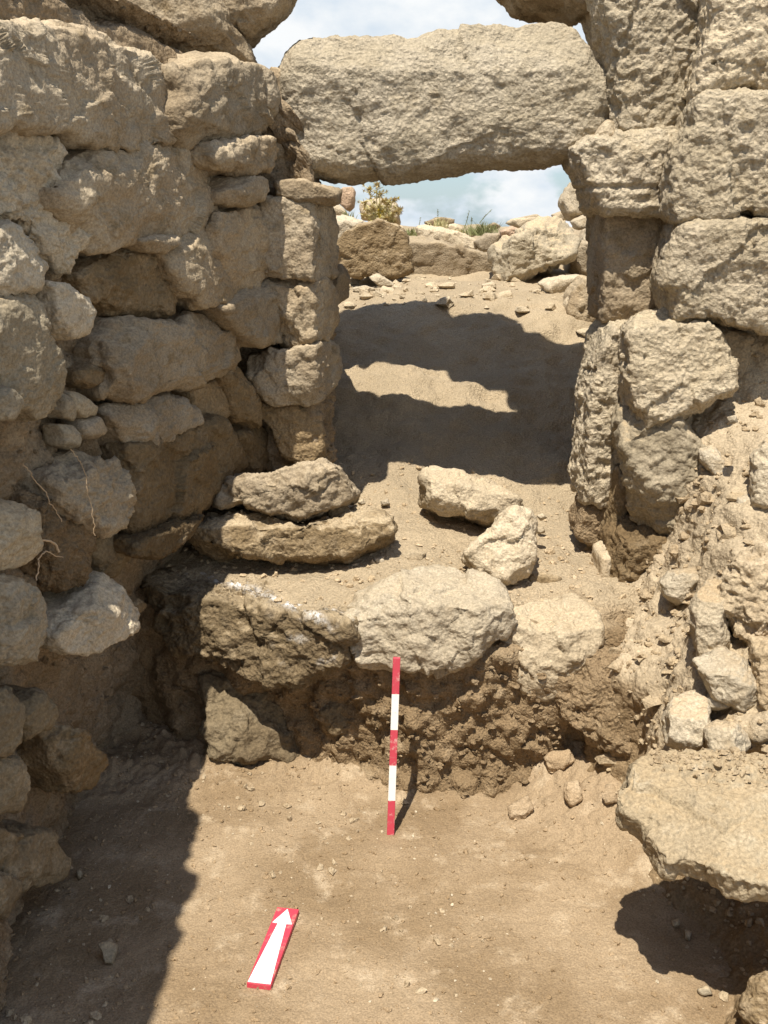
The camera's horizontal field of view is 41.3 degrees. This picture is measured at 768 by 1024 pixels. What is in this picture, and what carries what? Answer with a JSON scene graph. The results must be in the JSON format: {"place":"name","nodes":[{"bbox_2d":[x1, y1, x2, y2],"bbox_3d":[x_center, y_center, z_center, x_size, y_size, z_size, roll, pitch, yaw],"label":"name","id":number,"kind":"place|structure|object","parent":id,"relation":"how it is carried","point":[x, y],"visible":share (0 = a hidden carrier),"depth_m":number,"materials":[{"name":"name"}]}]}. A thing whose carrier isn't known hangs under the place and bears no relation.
{"place":"outdoors","nodes":[
{"label":"outdoors","id":0,"kind":"place"},
{"bbox_2d":[0,0,337,1010],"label":"wall","id":1,"kind":"structure","parent":0,"point":[76,698],"depth_m":2.70,"materials":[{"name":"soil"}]},
{"bbox_2d":[0,871,22,919],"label":"bank stone","id":2,"kind":"object","parent":1,"relation":"on","point":[11,886],"visible":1,"depth_m":2.13,"materials":[{"name":"brown stone"}]},
{"bbox_2d":[0,385,23,421],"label":"bank stone","id":3,"kind":"object","parent":1,"relation":"on","point":[11,403],"visible":1,"depth_m":2.00,"materials":[{"name":"grey stone"}]},
{"bbox_2d":[0,685,25,757],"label":"bank stone","id":4,"kind":"object","parent":1,"relation":"on","point":[12,714],"visible":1,"depth_m":2.08,"materials":[{"name":"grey stone"}]},
{"bbox_2d":[0,755,30,813],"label":"bank stone","id":5,"kind":"object","parent":1,"relation":"on","point":[15,783],"visible":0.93,"depth_m":2.11,"materials":[{"name":"grey stone"}]},
{"bbox_2d":[0,498,43,570],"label":"bank stone","id":6,"kind":"object","parent":1,"relation":"on","point":[21,540],"visible":1,"depth_m":2.07,"materials":[{"name":"grey stone"}]},
{"bbox_2d":[0,573,47,666],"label":"bank stone","id":7,"kind":"object","parent":1,"relation":"on","point":[23,621],"visible":1,"depth_m":2.07,"materials":[{"name":"grey stone"}]},
{"bbox_2d":[0,219,48,296],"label":"bank stone","id":8,"kind":"object","parent":1,"relation":"on","point":[24,266],"visible":0.92,"depth_m":2.04,"materials":[{"name":"stone"}]},
{"bbox_2d":[0,684,58,739],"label":"bank stone","id":9,"kind":"object","parent":1,"relation":"on","point":[41,712],"visible":0.72,"depth_m":2.21,"materials":[{"name":"brown stone"}]},
{"bbox_2d":[0,293,66,421],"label":"bank stone","id":10,"kind":"object","parent":1,"relation":"on","point":[33,371],"visible":0.9,"depth_m":2.08,"materials":[{"name":"grey stone"}]},
{"bbox_2d":[0,819,71,893],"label":"bank stone","id":11,"kind":"object","parent":1,"relation":"on","point":[33,857],"visible":0.9,"depth_m":2.24,"materials":[{"name":"brown stone"}]},
{"bbox_2d":[0,131,91,280],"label":"bank stone","id":12,"kind":"object","parent":1,"relation":"on","point":[30,166],"visible":0.74,"depth_m":2.16,"materials":[{"name":"stone"}]},
{"bbox_2d":[9,484,96,592],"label":"earth clod","id":13,"kind":"object","parent":1,"relation":"on","point":[71,566],"visible":0.58,"depth_m":2.32,"materials":[{"name":"soil"}]},
{"bbox_2d":[41,423,81,449],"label":"pebble","id":14,"kind":"object","parent":1,"relation":"on","point":[63,436],"visible":1,"depth_m":2.34,"materials":[{"name":"grey stone"}]},
{"bbox_2d":[17,721,108,793],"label":"bank stone","id":15,"kind":"object","parent":1,"relation":"on","point":[63,757],"visible":0.71,"depth_m":2.41,"materials":[{"name":"stone"}]},
{"bbox_2d":[35,280,96,340],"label":"bank stone","id":16,"kind":"object","parent":1,"relation":"on","point":[71,311],"visible":0.67,"depth_m":2.22,"materials":[{"name":"stone"}]},
{"bbox_2d":[21,448,136,538],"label":"stone","id":17,"kind":"object","parent":1,"relation":"on","point":[61,482],"visible":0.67,"depth_m":2.37,"materials":[{"name":"stone"}]},
{"bbox_2d":[56,416,107,439],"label":"bank stone","id":18,"kind":"object","parent":1,"relation":"on","point":[91,427],"visible":0.62,"depth_m":2.41,"materials":[{"name":"stone"}]},
{"bbox_2d":[65,361,104,388],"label":"bank stone","id":19,"kind":"object","parent":1,"relation":"on","point":[82,375],"visible":0.69,"depth_m":2.41,"materials":[{"name":"stone"}]},
{"bbox_2d":[40,571,140,656],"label":"bank stone","id":20,"kind":"object","parent":1,"relation":"on","point":[97,613],"visible":0.7,"depth_m":2.41,"materials":[{"name":"stone"}]},
{"bbox_2d":[91,534,130,578],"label":"bank stone","id":21,"kind":"object","parent":1,"relation":"on","point":[108,560],"visible":0.24,"depth_m":2.58,"materials":[{"name":"brown stone"}]},
{"bbox_2d":[113,513,204,559],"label":"wall stone","id":22,"kind":"object","parent":1,"relation":"on","point":[162,540],"visible":0.62,"depth_m":2.65,"materials":[{"name":"stone"}]},
{"bbox_2d":[3,3,333,981],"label":"wall grit","id":23,"kind":"structure","parent":1,"relation":"on","point":[159,563],"depth_m":2.70,"materials":[{"name":"stone"}]},
{"bbox_2d":[100,413,247,533],"bbox_3d":[-0.650,-0.126,2.935,0.320,0.314,0.728,5,17,18],"label":"wall stone","id":24,"kind":"object","parent":1,"relation":"on","point":[183,475],"visible":0.56,"depth_m":2.79,"materials":[{"name":"stone"}]},
{"bbox_2d":[92,392,203,445],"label":"wall stone","id":25,"kind":"object","parent":24,"relation":"on","point":[166,416],"visible":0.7,"depth_m":2.61,"materials":[{"name":"stone"}]},
{"bbox_2d":[71,310,241,404],"bbox_3d":[-0.650,-0.442,2.787,0.302,0.243,0.731,6,17,19],"label":"wall stone","id":26,"kind":"object","parent":25,"relation":"on","point":[141,360],"visible":0.82,"depth_m":2.58,"materials":[{"name":"stone"}]},
{"bbox_2d":[61,248,177,318],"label":"wall stone","id":27,"kind":"object","parent":26,"relation":"on","point":[121,282],"visible":0.63,"depth_m":2.51,"materials":[{"name":"stone"}]},
{"bbox_2d":[38,141,225,257],"bbox_3d":[-0.691,-0.813,2.591,0.332,0.310,0.867,5,17,17],"label":"wall stone","id":28,"kind":"object","parent":27,"relation":"on","point":[110,201],"visible":0.7,"depth_m":2.40,"materials":[{"name":"stone"}]},
{"bbox_2d":[0,17,177,152],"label":"wall stone","id":29,"kind":"object","parent":28,"relation":"on","point":[74,87],"visible":0.84,"depth_m":2.21,"materials":[{"name":"stone"}]},
{"bbox_2d":[123,234,180,254],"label":"wall stone","id":30,"kind":"object","parent":27,"relation":"on","point":[161,244],"visible":0.69,"depth_m":2.53,"materials":[{"name":"stone"}]},
{"bbox_2d":[154,227,234,311],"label":"wall stone","id":31,"kind":"object","parent":26,"relation":"on","point":[193,272],"visible":0.55,"depth_m":2.72,"materials":[{"name":"stone"}]},
{"bbox_2d":[171,380,229,417],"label":"wall stone","id":32,"kind":"object","parent":24,"relation":"on","point":[210,397],"visible":0.26,"depth_m":3.00,"materials":[{"name":"stone"}]},
{"bbox_2d":[232,425,271,473],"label":"wall stone","id":33,"kind":"object","parent":1,"relation":"on","point":[253,442],"visible":0.29,"depth_m":3.27,"materials":[{"name":"stone"}]},
{"bbox_2d":[214,366,262,428],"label":"wall stone","id":34,"kind":"object","parent":33,"relation":"on","point":[243,397],"visible":0.56,"depth_m":3.13,"materials":[{"name":"stone"}]},
{"bbox_2d":[262,400,325,463],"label":"wall stone","id":35,"kind":"object","parent":33,"relation":"on","point":[295,429],"visible":0.74,"depth_m":3.28,"materials":[{"name":"stone"}]},
{"bbox_2d":[245,339,342,406],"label":"wall stone","id":36,"kind":"object","parent":35,"relation":"on","point":[305,375],"visible":0.91,"depth_m":3.18,"materials":[{"name":"stone"}]},
{"bbox_2d":[191,278,283,348],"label":"wall stone","id":37,"kind":"object","parent":36,"relation":"on","point":[249,318],"visible":0.49,"depth_m":2.99,"materials":[{"name":"stone"}]},
{"bbox_2d":[205,204,268,293],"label":"wall stone","id":38,"kind":"object","parent":37,"relation":"on","point":[238,238],"visible":0.44,"depth_m":2.90,"materials":[{"name":"stone"}]},
{"bbox_2d":[209,175,269,208],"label":"wall stone","id":39,"kind":"object","parent":38,"relation":"on","point":[238,192],"visible":0.62,"depth_m":2.82,"materials":[{"name":"stone"}]},
{"bbox_2d":[191,134,278,177],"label":"wall stone","id":40,"kind":"object","parent":39,"relation":"on","point":[245,155],"visible":0.72,"depth_m":2.78,"materials":[{"name":"stone"}]},
{"bbox_2d":[268,276,339,347],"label":"wall stone","id":41,"kind":"object","parent":36,"relation":"on","point":[308,311],"visible":0.78,"depth_m":3.14,"materials":[{"name":"stone"}]},
{"bbox_2d":[257,195,339,282],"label":"wall stone","id":42,"kind":"object","parent":41,"relation":"on","point":[303,240],"visible":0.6,"depth_m":3.06,"materials":[{"name":"stone"}]},
{"bbox_2d":[273,178,341,206],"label":"wall stone","id":43,"kind":"object","parent":42,"relation":"on","point":[299,190],"visible":0.94,"depth_m":3.02,"materials":[{"name":"stone"}]},
{"bbox_2d":[261,131,284,160],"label":"rubble stone","id":44,"kind":"object","parent":1,"relation":"on","point":[281,152],"visible":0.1,"depth_m":3.10,"materials":[{"name":"stone"}]},
{"bbox_2d":[257,63,280,118],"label":"wall stone","id":45,"kind":"object","parent":44,"relation":"on","point":[272,93],"visible":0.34,"depth_m":2.94,"materials":[{"name":"stone"}]},
{"bbox_2d":[130,0,256,62],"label":"arch stone","id":46,"kind":"object","parent":45,"relation":"on","point":[210,25],"visible":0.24,"depth_m":2.91,"materials":[{"name":"stone"}]},
{"bbox_2d":[223,0,296,48],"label":"arch stone","id":47,"kind":"object","parent":46,"relation":"on","point":[254,22],"visible":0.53,"depth_m":3.01,"materials":[{"name":"stone"}]},
{"bbox_2d":[161,50,273,150],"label":"wall stone","id":48,"kind":"object","parent":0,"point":[209,96],"visible":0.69,"depth_m":2.67,"materials":[{"name":"stone"}]},
{"bbox_2d":[0,713,733,1023],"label":"trench floor","id":49,"kind":"structure","parent":0,"point":[638,999],"depth_m":2.39,"materials":[{"name":"soil"}]},
{"bbox_2d":[247,907,298,989],"bbox_3d":[-0.243,0.960,2.252,0.052,0.013,0.249,3,16,9],"label":"arrow board","id":50,"kind":"object","parent":49,"relation":"on","point":[264,971],"visible":1,"depth_m":2.23,"materials":[{"name":"white plastic"}]},
{"bbox_2d":[317,701,353,737],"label":"bank stone","id":51,"kind":"object","parent":49,"relation":"on","point":[335,723],"visible":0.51,"depth_m":2.91,"materials":[{"name":"stone"}]},
{"bbox_2d":[0,715,733,1023],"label":"floor gravel","id":52,"kind":"structure","parent":49,"relation":"on","point":[97,1015],"depth_m":2.38,"materials":[{"name":"brown gravel"}]},
{"bbox_2d":[387,657,399,834],"bbox_3d":[0.025,0.609,2.640,0.021,0.475,0.086,4,16,12],"label":"ranging rod","id":53,"kind":"object","parent":49,"relation":"on","point":[393,745],"visible":1,"depth_m":2.63,"materials":[{"name":"red paint"}]},
{"bbox_2d":[735,971,767,1023],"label":"bank stone","id":54,"kind":"object","parent":49,"relation":"on","point":[751,1005],"visible":1,"depth_m":1.93,"materials":[{"name":"stone"}]},
{"bbox_2d":[131,224,641,798],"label":"excavated ground","id":55,"kind":"structure","parent":0,"point":[473,384],"depth_m":3.67,"materials":[{"name":"soil"}]},
{"bbox_2d":[197,670,299,766],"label":"bank stone","id":56,"kind":"object","parent":55,"relation":"on","point":[238,729],"visible":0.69,"depth_m":2.96,"materials":[{"name":"brown stone"}]},
{"bbox_2d":[139,567,360,690],"bbox_3d":[-0.366,0.344,2.973,0.754,0.293,0.340,8,18,25],"label":"threshold stone","id":57,"kind":"object","parent":55,"relation":"on","point":[254,633],"visible":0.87,"depth_m":2.84,"materials":[{"name":"stone"}]},
{"bbox_2d":[188,504,397,566],"bbox_3d":[-0.283,0.087,3.157,0.654,0.238,0.386,0,16,0],"label":"slab","id":58,"kind":"object","parent":55,"relation":"on","point":[355,532],"depth_m":2.99,"materials":[{"name":"stone"}]},
{"bbox_2d":[212,457,360,522],"bbox_3d":[-0.308,-0.062,3.132,0.473,0.232,0.330,0,16,0],"label":"slab","id":59,"kind":"object","parent":58,"relation":"on","point":[307,491],"depth_m":3.00,"materials":[{"name":"stone"}]},
{"bbox_2d":[337,218,414,279],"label":"boulder","id":60,"kind":"object","parent":55,"relation":"on","point":[382,247],"visible":0.94,"depth_m":5.47,"materials":[{"name":"stone"}]},
{"bbox_2d":[357,182,403,223],"bbox_3d":[-0.022,-1.737,5.798,0.278,0.291,0.207,0,16,0],"label":"thistle","id":61,"kind":"object","parent":60,"relation":"on","point":[381,213],"visible":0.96,"depth_m":5.77,"materials":[{"name":"yellow"}]},
{"bbox_2d":[167,459,639,619],"bbox_3d":[0.001,0.053,3.310,2.014,0.242,1.176,0,16,0],"label":"threshold grit","id":62,"kind":"object","parent":55,"relation":"on","point":[551,551],"visible":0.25,"depth_m":3.09,"materials":[{"name":"gravel"}]},
{"bbox_2d":[344,564,517,678],"bbox_3d":[0.126,0.322,2.866,0.480,0.311,0.366,0,16,0],"label":"threshold stone","id":63,"kind":"object","parent":55,"relation":"on","point":[438,621],"visible":0.95,"depth_m":2.73,"materials":[{"name":"stone"}]},
{"bbox_2d":[415,224,477,248],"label":"boulder","id":64,"kind":"object","parent":55,"relation":"on","point":[451,236],"visible":0.69,"depth_m":6.46,"materials":[{"name":"stone"}]},
{"bbox_2d":[409,235,491,276],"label":"boulder","id":65,"kind":"object","parent":55,"relation":"on","point":[432,256],"visible":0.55,"depth_m":5.96,"materials":[{"name":"stone"}]},
{"bbox_2d":[339,225,572,312],"bbox_3d":[-0.002,-1.440,6.076,5.229,0.539,2.774,0,16,0],"label":"crest grit","id":66,"kind":"object","parent":55,"relation":"on","point":[365,292],"visible":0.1,"depth_m":5.03,"materials":[{"name":"stone"}]},
{"bbox_2d":[417,465,523,528],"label":"fallen stone","id":67,"kind":"object","parent":55,"relation":"on","point":[463,494],"visible":0.91,"depth_m":3.25,"materials":[{"name":"stone"}]},
{"bbox_2d":[461,504,537,585],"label":"fallen stone","id":68,"kind":"object","parent":55,"relation":"on","point":[503,548],"visible":0.91,"depth_m":2.95,"materials":[{"name":"stone"}]},
{"bbox_2d":[487,216,580,281],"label":"boulder","id":69,"kind":"object","parent":55,"relation":"on","point":[530,250],"visible":0.96,"depth_m":5.58,"materials":[{"name":"grey stone"}]},
{"bbox_2d":[500,592,605,701],"bbox_3d":[0.468,0.389,2.881,0.316,0.294,0.295,0,16,0],"label":"threshold stone","id":70,"kind":"object","parent":55,"relation":"on","point":[564,636],"visible":0.72,"depth_m":2.76,"materials":[{"name":"stone"}]},
{"bbox_2d":[543,749,575,772],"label":"floor stone","id":71,"kind":"object","parent":55,"relation":"on","point":[555,760],"visible":0.98,"depth_m":2.82,"materials":[{"name":"stone"}]},
{"bbox_2d":[558,182,582,220],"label":"boulder","id":72,"kind":"object","parent":55,"relation":"on","point":[568,203],"visible":0.31,"depth_m":6.24,"materials":[{"name":"stone"}]},
{"bbox_2d":[563,275,595,321],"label":"boulder","id":73,"kind":"object","parent":55,"relation":"on","point":[576,294],"visible":0.34,"depth_m":4.82,"materials":[{"name":"stone"}]},
{"bbox_2d":[252,0,586,226],"label":"sky","id":74,"kind":"structure","parent":0,"point":[508,195],"materials":[{"name":"white"}]},
{"bbox_2d":[278,21,609,185],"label":"lintel","id":75,"kind":"structure","parent":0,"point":[436,104],"depth_m":3.04,"materials":[{"name":"stone"}]},
{"bbox_2d":[561,127,677,218],"bbox_3d":[0.722,-1.018,3.088,0.361,0.264,0.338,0,16,0],"label":"pilaster capital","id":76,"kind":"object","parent":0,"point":[618,172],"visible":0.76,"depth_m":2.95,"materials":[{"name":"stone"}]},
{"bbox_2d":[585,0,698,131],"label":"pilaster block","id":77,"kind":"structure","parent":76,"relation":"on","point":[644,49],"depth_m":2.94,"materials":[{"name":"stone"}]},
{"bbox_2d":[496,0,572,26],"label":"arch stone","id":78,"kind":"object","parent":77,"relation":"on","point":[536,11],"visible":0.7,"depth_m":3.42,"materials":[{"name":"stone"}]},
{"bbox_2d":[553,0,588,25],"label":"arch stone","id":79,"kind":"object","parent":77,"relation":"on","point":[573,12],"visible":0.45,"depth_m":3.30,"materials":[{"name":"stone"}]},
{"bbox_2d":[581,322,767,1023],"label":"crumbly bank","id":80,"kind":"structure","parent":0,"point":[692,897],"depth_m":2.67,"materials":[{"name":"soil"}]},
{"bbox_2d":[568,492,602,545],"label":"earth clod","id":81,"kind":"object","parent":80,"relation":"on","point":[585,523],"visible":0.57,"depth_m":3.30,"materials":[{"name":"soil"}]},
{"bbox_2d":[567,318,626,508],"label":"jamb slab","id":82,"kind":"structure","parent":81,"relation":"on","point":[593,461],"depth_m":3.20,"materials":[{"name":"stone"}]},
{"bbox_2d":[585,214,662,322],"bbox_3d":[0.779,-0.786,3.238,0.264,0.381,0.334,0,16,0],"label":"pilaster shaft","id":83,"kind":"object","parent":82,"relation":"on","point":[619,251],"visible":0.59,"depth_m":3.11,"materials":[{"name":"stone"}]},
{"bbox_2d":[551,645,632,758],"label":"earth clod","id":84,"kind":"object","parent":80,"relation":"on","point":[584,701],"visible":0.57,"depth_m":2.72,"materials":[{"name":"soil"}]},
{"bbox_2d":[598,465,627,539],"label":"jamb slab","id":85,"kind":"structure","parent":80,"relation":"on","point":[615,510],"depth_m":3.15,"materials":[{"name":"stone"}]},
{"bbox_2d":[597,512,667,581],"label":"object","id":86,"kind":"object","parent":80,"relation":"on","point":[632,547],"visible":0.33,"depth_m":3.04,"materials":[{"name":"soil"}]},
{"bbox_2d":[610,402,706,534],"bbox_3d":[0.866,-0.130,3.084,0.387,0.399,0.388,0,16,0],"label":"wall stone","id":87,"kind":"object","parent":86,"relation":"on","point":[658,464],"visible":0.56,"depth_m":2.91,"materials":[{"name":"grey stone"}]},
{"bbox_2d":[617,307,738,429],"bbox_3d":[0.852,-0.417,3.011,0.352,0.379,0.398,0,16,0],"label":"wall stone","id":88,"kind":"object","parent":87,"relation":"on","point":[669,368],"visible":0.88,"depth_m":2.85,"materials":[{"name":"stone"}]},
{"bbox_2d":[649,215,767,335],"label":"wall stone","id":89,"kind":"object","parent":88,"relation":"on","point":[715,271],"visible":0.84,"depth_m":2.80,"materials":[{"name":"stone"}]},
{"bbox_2d":[658,87,767,225],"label":"wall stone","id":90,"kind":"object","parent":89,"relation":"on","point":[715,165],"visible":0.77,"depth_m":2.73,"materials":[{"name":"stone"}]},
{"bbox_2d":[681,0,767,103],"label":"wall stone","id":91,"kind":"object","parent":90,"relation":"on","point":[731,50],"visible":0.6,"depth_m":2.70,"materials":[{"name":"stone"}]},
{"bbox_2d":[713,324,754,379],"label":"wall stone","id":92,"kind":"object","parent":88,"relation":"on","point":[740,342],"visible":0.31,"depth_m":2.98,"materials":[{"name":"stone"}]},
{"bbox_2d":[580,351,767,1010],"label":"slope grit","id":93,"kind":"object","parent":80,"relation":"on","point":[671,661],"visible":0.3,"depth_m":2.63,"materials":[{"name":"stone"}]},
{"bbox_2d":[659,567,698,605],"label":"bank stone","id":94,"kind":"object","parent":80,"relation":"on","point":[677,585],"visible":0.77,"depth_m":2.72,"materials":[{"name":"stone"}]},
{"bbox_2d":[594,358,767,1023],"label":"slope rubble","id":95,"kind":"object","parent":80,"relation":"on","point":[725,532],"visible":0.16,"depth_m":2.71,"materials":[{"name":"stone"}]},
{"bbox_2d":[661,689,711,751],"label":"bank stone","id":96,"kind":"object","parent":80,"relation":"on","point":[686,718],"visible":0.86,"depth_m":2.21,"materials":[{"name":"stone"}]},
{"bbox_2d":[615,748,767,902],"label":"slab","id":97,"kind":"structure","parent":80,"relation":"on","point":[673,819],"depth_m":1.98,"materials":[{"name":"stone"}]},
{"bbox_2d":[648,746,767,789],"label":"slab crumbs","id":98,"kind":"object","parent":97,"relation":"on","point":[657,759],"visible":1,"depth_m":2.07,"materials":[{"name":"soil"}]},
{"bbox_2d":[688,578,730,656],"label":"bank stone","id":99,"kind":"object","parent":80,"relation":"on","point":[709,626],"visible":0.76,"depth_m":2.33,"materials":[{"name":"stone"}]},
{"bbox_2d":[698,444,726,474],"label":"bank stone","id":100,"kind":"object","parent":80,"relation":"on","point":[711,460],"visible":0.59,"depth_m":2.84,"materials":[{"name":"stone"}]},
{"bbox_2d":[692,646,757,712],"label":"bank stone","id":101,"kind":"object","parent":80,"relation":"on","point":[727,676],"visible":0.94,"depth_m":2.20,"materials":[{"name":"stone"}]},
{"bbox_2d":[703,719,750,751],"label":"bank stone","id":102,"kind":"object","parent":80,"relation":"on","point":[720,734],"visible":0.62,"depth_m":2.13,"materials":[{"name":"stone"}]},
{"bbox_2d":[717,542,767,645],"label":"bank stone","id":103,"kind":"object","parent":80,"relation":"on","point":[743,587],"visible":0.94,"depth_m":2.30,"materials":[{"name":"stone"}]},
{"bbox_2d":[747,635,767,710],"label":"bank stone","id":104,"kind":"object","parent":80,"relation":"on","point":[758,651],"visible":0.84,"depth_m":2.18,"materials":[{"name":"stone"}]},
{"bbox_2d":[748,439,767,508],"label":"bank stone","id":105,"kind":"object","parent":80,"relation":"on","point":[758,479],"visible":0.95,"depth_m":2.61,"materials":[{"name":"stone"}]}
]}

